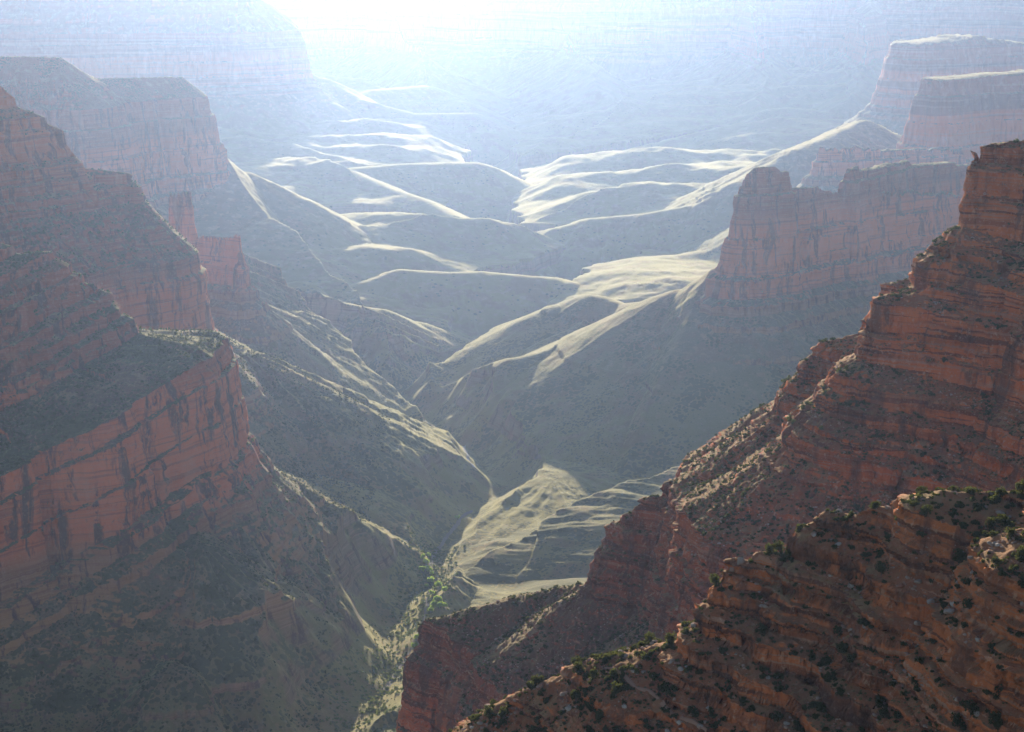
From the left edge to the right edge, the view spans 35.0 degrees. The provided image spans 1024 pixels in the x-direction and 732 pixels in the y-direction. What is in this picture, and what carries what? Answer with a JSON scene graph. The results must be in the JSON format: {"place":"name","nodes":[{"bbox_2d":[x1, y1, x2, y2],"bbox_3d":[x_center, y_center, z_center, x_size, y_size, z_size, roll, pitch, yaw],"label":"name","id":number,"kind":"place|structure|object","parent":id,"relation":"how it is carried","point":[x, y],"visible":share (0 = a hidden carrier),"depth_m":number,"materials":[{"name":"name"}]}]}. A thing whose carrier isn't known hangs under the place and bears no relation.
{"place":"outdoors","nodes":[
{"label":"outdoors","id":0,"kind":"place"},
{"bbox_2d":[0,56,231,238],"bbox_3d":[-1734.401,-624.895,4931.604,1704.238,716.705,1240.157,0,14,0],"label":"spur","id":1,"kind":"structure","parent":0,"point":[158,138],"depth_m":5026.75,"materials":[{"name":"grey stone"}]},
{"bbox_2d":[0,85,337,477],"bbox_3d":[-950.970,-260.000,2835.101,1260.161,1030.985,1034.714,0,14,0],"label":"canyon spur","id":2,"kind":"structure","parent":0,"point":[173,296],"depth_m":2881.13,"materials":[{"name":"stone"}]},
{"bbox_2d":[0,243,353,731],"bbox_3d":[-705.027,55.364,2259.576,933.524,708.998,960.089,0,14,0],"label":"canyon wall","id":3,"kind":"structure","parent":0,"point":[90,467],"depth_m":2163.52,"materials":[{"name":"red stone"}]},
{"bbox_2d":[0,90,389,731],"bbox_3d":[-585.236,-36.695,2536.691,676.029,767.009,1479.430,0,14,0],"label":"wall scrub","id":4,"kind":"object","parent":3,"relation":"on","point":[174,374],"depth_m":2245.34,"materials":[{"name":"green plant"}]},
{"bbox_2d":[0,0,363,134],"bbox_3d":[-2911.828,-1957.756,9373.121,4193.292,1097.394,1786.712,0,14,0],"label":"wall","id":5,"kind":"structure","parent":0,"point":[243,64],"depth_m":9014.68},
{"bbox_2d":[168,191,197,249],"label":"rock pinnacle","id":6,"kind":"object","parent":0,"point":[181,215],"visible":0.21,"depth_m":3733.14,"materials":[{"name":"brown stone"}]},
{"bbox_2d":[197,234,404,409],"bbox_3d":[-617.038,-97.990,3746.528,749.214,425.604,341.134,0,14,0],"label":"butte","id":7,"kind":"object","parent":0,"point":[242,311],"visible":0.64,"depth_m":3699.13,"materials":[{"name":"stone"}]},
{"bbox_2d":[0,294,679,731],"bbox_3d":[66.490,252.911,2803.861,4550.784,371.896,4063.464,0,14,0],"label":"valley floor","id":8,"kind":"structure","parent":0,"point":[560,546],"depth_m":2795.84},
{"bbox_2d":[306,520,468,731],"bbox_3d":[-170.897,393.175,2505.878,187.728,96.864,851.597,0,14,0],"label":"creek scrub","id":9,"kind":"object","parent":8,"relation":"on","point":[399,660],"visible":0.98,"depth_m":2437.04,"materials":[{"name":"green plant"}]},
{"bbox_2d":[92,252,785,731],"bbox_3d":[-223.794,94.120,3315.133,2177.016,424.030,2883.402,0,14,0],"label":"shale hills","id":10,"kind":"structure","parent":0,"point":[490,396],"depth_m":3177.46,"materials":[{"name":"grey stone"}]},
{"bbox_2d":[382,510,472,691],"bbox_3d":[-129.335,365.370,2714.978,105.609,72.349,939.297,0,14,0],"label":"creek bed","id":11,"kind":"object","parent":10,"relation":"in","point":[445,538],"visible":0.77,"depth_m":2849.98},
{"bbox_2d":[429,601,437,607],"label":"cottonwood","id":12,"kind":"object","parent":10,"relation":"on","point":[434,604],"visible":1,"depth_m":2522.46,"materials":[{"name":"green plant"}]},
{"bbox_2d":[432,595,442,601],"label":"cottonwood","id":13,"kind":"object","parent":10,"relation":"on","point":[437,598],"visible":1,"depth_m":2526.38,"materials":[{"name":"green plant"}]},
{"bbox_2d":[462,446,475,467],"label":"creek bed","id":14,"kind":"object","parent":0,"point":[466,452],"visible":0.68,"depth_m":3508.04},
{"bbox_2d":[195,65,901,340],"bbox_3d":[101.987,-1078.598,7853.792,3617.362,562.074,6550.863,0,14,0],"label":"hills","id":15,"kind":"structure","parent":0,"point":[485,302],"depth_m":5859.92,"materials":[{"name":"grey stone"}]},
{"bbox_2d":[265,0,1023,126],"bbox_3d":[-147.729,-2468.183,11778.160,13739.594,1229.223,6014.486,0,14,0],"label":"canyon wall","id":16,"kind":"structure","parent":0,"point":[504,58],"depth_m":12389.17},
{"bbox_2d":[604,666,706,731],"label":"trail","id":17,"kind":"object","parent":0,"point":[654,695],"visible":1,"depth_m":578.93,"materials":[{"name":"brown soil"}]},
{"bbox_2d":[396,140,1023,731],"bbox_3d":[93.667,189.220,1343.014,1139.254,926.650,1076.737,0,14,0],"label":"spur ridge","id":18,"kind":"structure","parent":0,"point":[432,700],"depth_m":1034.18,"materials":[{"name":"red stone"}]},
{"bbox_2d":[396,139,1023,723],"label":"slope scrub","id":19,"kind":"object","parent":18,"relation":"on","point":[726,515],"visible":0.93,"depth_m":1062.44,"materials":[{"name":"green plant"}]},
{"bbox_2d":[409,171,1023,716],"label":"slope rubble","id":20,"kind":"object","parent":18,"relation":"on","point":[753,485],"visible":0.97,"depth_m":1067.76,"materials":[{"name":"brown stone"}]},
{"bbox_2d":[452,490,1023,731],"bbox_3d":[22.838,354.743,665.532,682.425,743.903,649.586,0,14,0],"label":"foreground ridge","id":21,"kind":"structure","parent":0,"point":[785,616],"depth_m":541.91,"materials":[{"name":"red stone"}]},
{"bbox_2d":[483,705,493,718],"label":"juniper","id":22,"kind":"object","parent":21,"relation":"on","point":[488,710],"visible":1,"depth_m":619.39,"materials":[{"name":"green plant"}]},
{"bbox_2d":[499,706,509,718],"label":"juniper","id":23,"kind":"object","parent":21,"relation":"on","point":[503,711],"visible":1,"depth_m":615.55,"materials":[{"name":"green plant"}]},
{"bbox_2d":[530,674,540,685],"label":"juniper","id":24,"kind":"object","parent":21,"relation":"on","point":[535,679],"visible":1,"depth_m":616.66,"materials":[{"name":"green plant"}]},
{"bbox_2d":[534,716,541,724],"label":"shrub","id":25,"kind":"object","parent":21,"relation":"on","point":[536,721],"visible":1,"depth_m":603.48,"materials":[{"name":"green plant"}]},
{"bbox_2d":[570,687,581,700],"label":"juniper","id":26,"kind":"object","parent":21,"relation":"on","point":[575,694],"visible":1,"depth_m":594.02,"materials":[{"name":"green plant"}]},
{"bbox_2d":[570,655,582,664],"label":"juniper","id":27,"kind":"object","parent":21,"relation":"on","point":[576,659],"visible":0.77,"depth_m":606.37,"materials":[{"name":"green plant"}]},
{"bbox_2d":[572,660,582,674],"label":"juniper","id":28,"kind":"object","parent":21,"relation":"on","point":[578,667],"visible":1,"depth_m":600.17,"materials":[{"name":"green plant"}]},
{"bbox_2d":[587,695,596,707],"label":"juniper","id":29,"kind":"object","parent":21,"relation":"on","point":[591,702],"visible":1,"depth_m":585.66,"materials":[{"name":"green plant"}]},
{"bbox_2d":[589,667,598,679],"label":"juniper","id":30,"kind":"object","parent":21,"relation":"on","point":[593,673],"visible":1,"depth_m":594.57,"materials":[{"name":"green plant"}]},
{"bbox_2d":[595,709,604,723],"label":"juniper","id":31,"kind":"object","parent":21,"relation":"on","point":[599,715],"visible":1,"depth_m":578.55,"materials":[{"name":"green plant"}]},
{"bbox_2d":[609,668,618,677],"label":"shrub","id":32,"kind":"object","parent":21,"relation":"on","point":[613,671],"visible":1,"depth_m":591.27,"materials":[{"name":"green plant"}]},
{"bbox_2d":[611,681,623,696],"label":"juniper","id":33,"kind":"object","parent":21,"relation":"on","point":[617,687],"visible":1,"depth_m":581.77,"materials":[{"name":"green plant"}]},
{"bbox_2d":[633,650,643,656],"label":"shrub","id":34,"kind":"object","parent":21,"relation":"on","point":[637,653],"visible":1,"depth_m":594.82,"materials":[{"name":"green plant"}]},
{"bbox_2d":[640,652,651,660],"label":"shrub","id":35,"kind":"object","parent":21,"relation":"on","point":[644,656],"visible":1,"depth_m":590.75,"materials":[{"name":"green plant"}]},
{"bbox_2d":[645,632,655,643],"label":"juniper","id":36,"kind":"object","parent":21,"relation":"on","point":[650,637],"visible":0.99,"depth_m":604.94,"materials":[{"name":"green plant"}]},
{"bbox_2d":[649,672,659,680],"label":"shrub","id":37,"kind":"object","parent":21,"relation":"on","point":[655,676],"visible":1,"depth_m":582.25,"materials":[{"name":"green plant"}]},
{"bbox_2d":[657,682,667,692],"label":"shrub","id":38,"kind":"object","parent":21,"relation":"on","point":[661,688],"visible":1,"depth_m":577.16,"materials":[{"name":"green plant"}]},
{"bbox_2d":[664,631,676,641],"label":"juniper","id":39,"kind":"object","parent":21,"relation":"on","point":[668,636],"visible":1,"depth_m":592.20,"materials":[{"name":"green plant"}]},
{"bbox_2d":[680,628,691,635],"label":"shrub","id":40,"kind":"object","parent":21,"relation":"on","point":[684,632],"visible":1,"depth_m":582.36,"materials":[{"name":"green plant"}]},
{"bbox_2d":[681,620,691,627],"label":"shrub","id":41,"kind":"object","parent":21,"relation":"on","point":[684,623],"visible":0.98,"depth_m":590.98,"materials":[{"name":"green plant"}]},
{"bbox_2d":[684,666,692,672],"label":"shrub","id":42,"kind":"object","parent":21,"relation":"on","point":[687,669],"visible":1,"depth_m":571.48,"materials":[{"name":"green plant"}]},
{"bbox_2d":[687,705,699,717],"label":"juniper","id":43,"kind":"object","parent":21,"relation":"on","point":[694,712],"visible":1,"depth_m":564.47,"materials":[{"name":"green plant"}]},
{"bbox_2d":[709,573,719,586],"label":"juniper","id":44,"kind":"object","parent":21,"relation":"on","point":[712,578],"visible":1,"depth_m":576.36,"materials":[{"name":"green plant"}]},
{"bbox_2d":[718,646,727,653],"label":"shrub","id":45,"kind":"object","parent":21,"relation":"on","point":[721,650],"visible":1,"depth_m":569.02,"materials":[{"name":"green plant"}]},
{"bbox_2d":[453,490,1023,731],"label":"rubble","id":46,"kind":"object","parent":21,"relation":"on","point":[820,670],"visible":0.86,"depth_m":543.23,"materials":[{"name":"brown stone"}]},
{"bbox_2d":[456,487,1023,731],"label":"scrub","id":47,"kind":"object","parent":21,"relation":"on","point":[811,655],"visible":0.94,"depth_m":556.07,"materials":[{"name":"green plant"}]},
{"bbox_2d":[737,557,745,564],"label":"boulder","id":48,"kind":"object","parent":21,"relation":"on","point":[740,560],"visible":1,"depth_m":572.57,"materials":[{"name":"stone"}]},
{"bbox_2d":[756,623,768,636],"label":"juniper","id":49,"kind":"object","parent":21,"relation":"on","point":[762,628],"visible":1,"depth_m":560.04,"materials":[{"name":"green plant"}]},
{"bbox_2d":[765,543,774,552],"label":"juniper","id":50,"kind":"object","parent":21,"relation":"on","point":[769,548],"visible":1,"depth_m":568.00,"materials":[{"name":"green plant"}]},
{"bbox_2d":[770,710,783,721],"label":"shrub","id":51,"kind":"object","parent":21,"relation":"on","point":[777,715],"visible":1,"depth_m":545.44,"materials":[{"name":"green plant"}]},
{"bbox_2d":[772,672,784,679],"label":"shrub","id":52,"kind":"object","parent":21,"relation":"on","point":[778,675],"visible":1,"depth_m":552.89,"materials":[{"name":"green plant"}]},
{"bbox_2d":[774,685,783,691],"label":"shrub","id":53,"kind":"object","parent":21,"relation":"on","point":[780,687],"visible":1,"depth_m":549.87,"materials":[{"name":"green plant"}]},
{"bbox_2d":[774,540,784,551],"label":"juniper","id":54,"kind":"object","parent":21,"relation":"on","point":[778,546],"visible":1,"depth_m":568.66,"materials":[{"name":"green plant"}]},
{"bbox_2d":[785,545,791,557],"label":"juniper","id":55,"kind":"object","parent":21,"relation":"on","point":[789,554],"visible":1,"depth_m":564.08,"materials":[{"name":"green plant"}]},
{"bbox_2d":[791,718,801,729],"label":"juniper","id":56,"kind":"object","parent":21,"relation":"on","point":[797,724],"visible":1,"depth_m":538.48,"materials":[{"name":"green plant"}]},
{"bbox_2d":[805,560,817,566],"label":"shrub","id":57,"kind":"object","parent":21,"relation":"on","point":[807,562],"visible":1,"depth_m":557.29,"materials":[{"name":"green plant"}]},
{"bbox_2d":[816,702,826,712],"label":"shrub","id":58,"kind":"object","parent":21,"relation":"on","point":[820,707],"visible":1,"depth_m":532.29,"materials":[{"name":"green plant"}]},
{"bbox_2d":[823,655,833,665],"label":"juniper","id":59,"kind":"object","parent":21,"relation":"on","point":[828,660],"visible":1,"depth_m":540.48,"materials":[{"name":"green plant"}]},
{"bbox_2d":[824,670,836,684],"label":"juniper","id":60,"kind":"object","parent":21,"relation":"on","point":[828,676],"visible":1,"depth_m":532.64,"materials":[{"name":"green plant"}]},
{"bbox_2d":[833,625,842,638],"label":"juniper","id":61,"kind":"object","parent":21,"relation":"on","point":[837,628],"visible":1,"depth_m":543.00,"materials":[{"name":"green plant"}]},
{"bbox_2d":[838,641,848,657],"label":"juniper","id":62,"kind":"object","parent":21,"relation":"on","point":[844,646],"visible":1,"depth_m":532.99,"materials":[{"name":"green plant"}]},
{"bbox_2d":[846,653,856,662],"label":"juniper","id":63,"kind":"object","parent":21,"relation":"on","point":[850,658],"visible":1,"depth_m":528.18,"materials":[{"name":"green plant"}]},
{"bbox_2d":[856,617,869,625],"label":"shrub","id":64,"kind":"object","parent":21,"relation":"on","point":[862,621],"visible":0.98,"depth_m":530.30,"materials":[{"name":"green plant"}]},
{"bbox_2d":[861,551,872,556],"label":"shrub","id":65,"kind":"object","parent":21,"relation":"on","point":[865,554],"visible":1,"depth_m":545.02,"materials":[{"name":"green plant"}]},
{"bbox_2d":[868,501,880,508],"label":"shrub","id":66,"kind":"object","parent":21,"relation":"on","point":[873,506],"visible":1,"depth_m":549.12,"materials":[{"name":"green plant"}]},
{"bbox_2d":[874,695,882,707],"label":"juniper","id":67,"kind":"object","parent":21,"relation":"on","point":[878,701],"visible":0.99,"depth_m":516.65,"materials":[{"name":"green plant"}]},
{"bbox_2d":[876,547,884,555],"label":"shrub","id":68,"kind":"object","parent":21,"relation":"on","point":[880,551],"visible":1,"depth_m":542.23,"materials":[{"name":"green plant"}]},
{"bbox_2d":[874,560,888,575],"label":"juniper","id":69,"kind":"object","parent":21,"relation":"on","point":[881,567],"visible":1,"depth_m":530.73,"materials":[{"name":"green plant"}]},
{"bbox_2d":[877,707,889,716],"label":"juniper","id":70,"kind":"object","parent":21,"relation":"on","point":[884,712],"visible":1,"depth_m":509.39,"materials":[{"name":"green plant"}]},
{"bbox_2d":[893,711,902,718],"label":"shrub","id":71,"kind":"object","parent":21,"relation":"on","point":[898,714],"visible":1,"depth_m":506.81,"materials":[{"name":"green plant"}]},
{"bbox_2d":[909,500,919,505],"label":"shrub","id":72,"kind":"object","parent":21,"relation":"on","point":[914,503],"visible":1,"depth_m":530.53,"materials":[{"name":"green plant"}]},
{"bbox_2d":[913,684,920,691],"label":"shrub","id":73,"kind":"object","parent":21,"relation":"on","point":[916,687],"visible":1,"depth_m":500.35,"materials":[{"name":"green plant"}]},
{"bbox_2d":[916,530,924,537],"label":"shrub","id":74,"kind":"object","parent":21,"relation":"on","point":[920,533],"visible":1,"depth_m":524.32,"materials":[{"name":"green plant"}]},
{"bbox_2d":[915,486,927,492],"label":"juniper","id":75,"kind":"object","parent":21,"relation":"on","point":[921,488],"visible":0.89,"depth_m":541.97,"materials":[{"name":"green plant"}]},
{"bbox_2d":[920,505,932,514],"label":"juniper","id":76,"kind":"object","parent":21,"relation":"on","point":[924,509],"visible":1,"depth_m":524.58,"materials":[{"name":"green plant"}]},
{"bbox_2d":[946,607,955,613],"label":"boulder","id":77,"kind":"object","parent":21,"relation":"on","point":[951,610],"visible":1,"depth_m":500.83,"materials":[{"name":"stone"}]},
{"bbox_2d":[949,510,959,515],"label":"shrub","id":78,"kind":"object","parent":21,"relation":"on","point":[954,512],"visible":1,"depth_m":522.06,"materials":[{"name":"green plant"}]},
{"bbox_2d":[950,712,961,726],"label":"juniper","id":79,"kind":"object","parent":21,"relation":"on","point":[956,716],"visible":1,"depth_m":478.21,"materials":[{"name":"green plant"}]},
{"bbox_2d":[952,547,966,564],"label":"juniper","id":80,"kind":"object","parent":21,"relation":"on","point":[959,555],"visible":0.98,"depth_m":511.03,"materials":[{"name":"green plant"}]},
{"bbox_2d":[956,719,966,729],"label":"juniper","id":81,"kind":"object","parent":21,"relation":"on","point":[962,724],"visible":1,"depth_m":476.40,"materials":[{"name":"green plant"}]},
{"bbox_2d":[959,522,968,528],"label":"shrub","id":82,"kind":"object","parent":21,"relation":"on","point":[963,525],"visible":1,"depth_m":516.25,"materials":[{"name":"green plant"}]},
{"bbox_2d":[960,577,971,585],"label":"shrub","id":83,"kind":"object","parent":21,"relation":"on","point":[967,581],"visible":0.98,"depth_m":495.98,"materials":[{"name":"green plant"}]},
{"bbox_2d":[962,598,973,608],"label":"shrub","id":84,"kind":"object","parent":21,"relation":"on","point":[967,603],"visible":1,"depth_m":487.36,"materials":[{"name":"green plant"}]},
{"bbox_2d":[963,699,979,717],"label":"juniper","id":85,"kind":"object","parent":21,"relation":"on","point":[973,706],"visible":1,"depth_m":474.17,"materials":[{"name":"green plant"}]},
{"bbox_2d":[965,487,977,494],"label":"shrub","id":86,"kind":"object","parent":21,"relation":"on","point":[969,490],"visible":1,"depth_m":529.95,"materials":[{"name":"green plant"}]},
{"bbox_2d":[984,517,995,528],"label":"juniper","id":87,"kind":"object","parent":21,"relation":"on","point":[991,524],"visible":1,"depth_m":510.40,"materials":[{"name":"green plant"}]},
{"bbox_2d":[988,640,995,653],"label":"juniper","id":88,"kind":"object","parent":21,"relation":"on","point":[991,646],"visible":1,"depth_m":474.25,"materials":[{"name":"green plant"}]},
{"bbox_2d":[987,494,1000,504],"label":"shrub","id":89,"kind":"object","parent":21,"relation":"on","point":[993,498],"visible":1,"depth_m":522.86,"materials":[{"name":"green plant"}]},
{"bbox_2d":[988,711,1002,723],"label":"juniper","id":90,"kind":"object","parent":21,"relation":"on","point":[995,716],"visible":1,"depth_m":467.35,"materials":[{"name":"green plant"}]},
{"bbox_2d":[991,554,999,567],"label":"juniper","id":91,"kind":"object","parent":21,"relation":"on","point":[994,559],"visible":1,"depth_m":481.92,"materials":[{"name":"green plant"}]},
{"bbox_2d":[993,718,1002,731],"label":"juniper","id":92,"kind":"object","parent":21,"relation":"on","point":[998,725],"visible":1,"depth_m":465.93,"materials":[{"name":"green plant"}]},
{"bbox_2d":[992,684,1003,697],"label":"juniper","id":93,"kind":"object","parent":21,"relation":"on","point":[1000,689],"visible":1,"depth_m":469.70,"materials":[{"name":"green plant"}]},
{"bbox_2d":[995,487,1006,496],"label":"juniper","id":94,"kind":"object","parent":21,"relation":"on","point":[999,491],"visible":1,"depth_m":523.12,"materials":[{"name":"green plant"}]},
{"bbox_2d":[996,514,1008,526],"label":"juniper","id":95,"kind":"object","parent":21,"relation":"on","point":[1002,518],"visible":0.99,"depth_m":510.13,"materials":[{"name":"green plant"}]},
{"bbox_2d":[997,571,1007,576],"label":"shrub","id":96,"kind":"object","parent":21,"relation":"on","point":[1003,573],"visible":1,"depth_m":477.72,"materials":[{"name":"green plant"}]},
{"bbox_2d":[1004,526,1016,538],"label":"juniper","id":97,"kind":"object","parent":21,"relation":"on","point":[1010,532],"visible":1,"depth_m":493.54,"materials":[{"name":"green plant"}]},
{"bbox_2d":[1006,564,1019,572],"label":"shrub","id":98,"kind":"object","parent":21,"relation":"on","point":[1011,569],"visible":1,"depth_m":478.08,"materials":[{"name":"green plant"}]},
{"bbox_2d":[1015,479,1023,494],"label":"juniper","id":99,"kind":"object","parent":21,"relation":"on","point":[1019,486],"visible":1,"depth_m":520.26,"materials":[{"name":"green plant"}]},
{"bbox_2d":[1015,545,1023,561],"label":"juniper","id":100,"kind":"object","parent":21,"relation":"on","point":[1020,552],"visible":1,"depth_m":479.84,"materials":[{"name":"green plant"}]},
{"bbox_2d":[505,160,970,468],"bbox_3d":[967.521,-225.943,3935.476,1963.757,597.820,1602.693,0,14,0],"label":"butte","id":101,"kind":"object","parent":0,"point":[795,276],"visible":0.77,"depth_m":3592.09,"materials":[{"name":"brown stone"}]},
{"bbox_2d":[669,145,965,262],"bbox_3d":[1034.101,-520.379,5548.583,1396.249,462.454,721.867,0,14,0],"label":"butte","id":102,"kind":"object","parent":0,"point":[830,166],"visible":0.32,"depth_m":5520.20,"materials":[{"name":"stone"}]},
{"bbox_2d":[844,34,1023,134],"bbox_3d":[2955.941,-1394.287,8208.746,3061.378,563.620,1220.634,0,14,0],"label":"plateau","id":103,"kind":"structure","parent":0,"point":[908,65],"depth_m":7869.07,"materials":[{"name":"grey stone"}]},
{"bbox_2d":[896,69,1023,163],"bbox_3d":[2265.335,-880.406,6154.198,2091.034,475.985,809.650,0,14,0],"label":"plateau","id":104,"kind":"structure","parent":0,"point":[973,112],"depth_m":5936.34,"materials":[{"name":"grey stone"}]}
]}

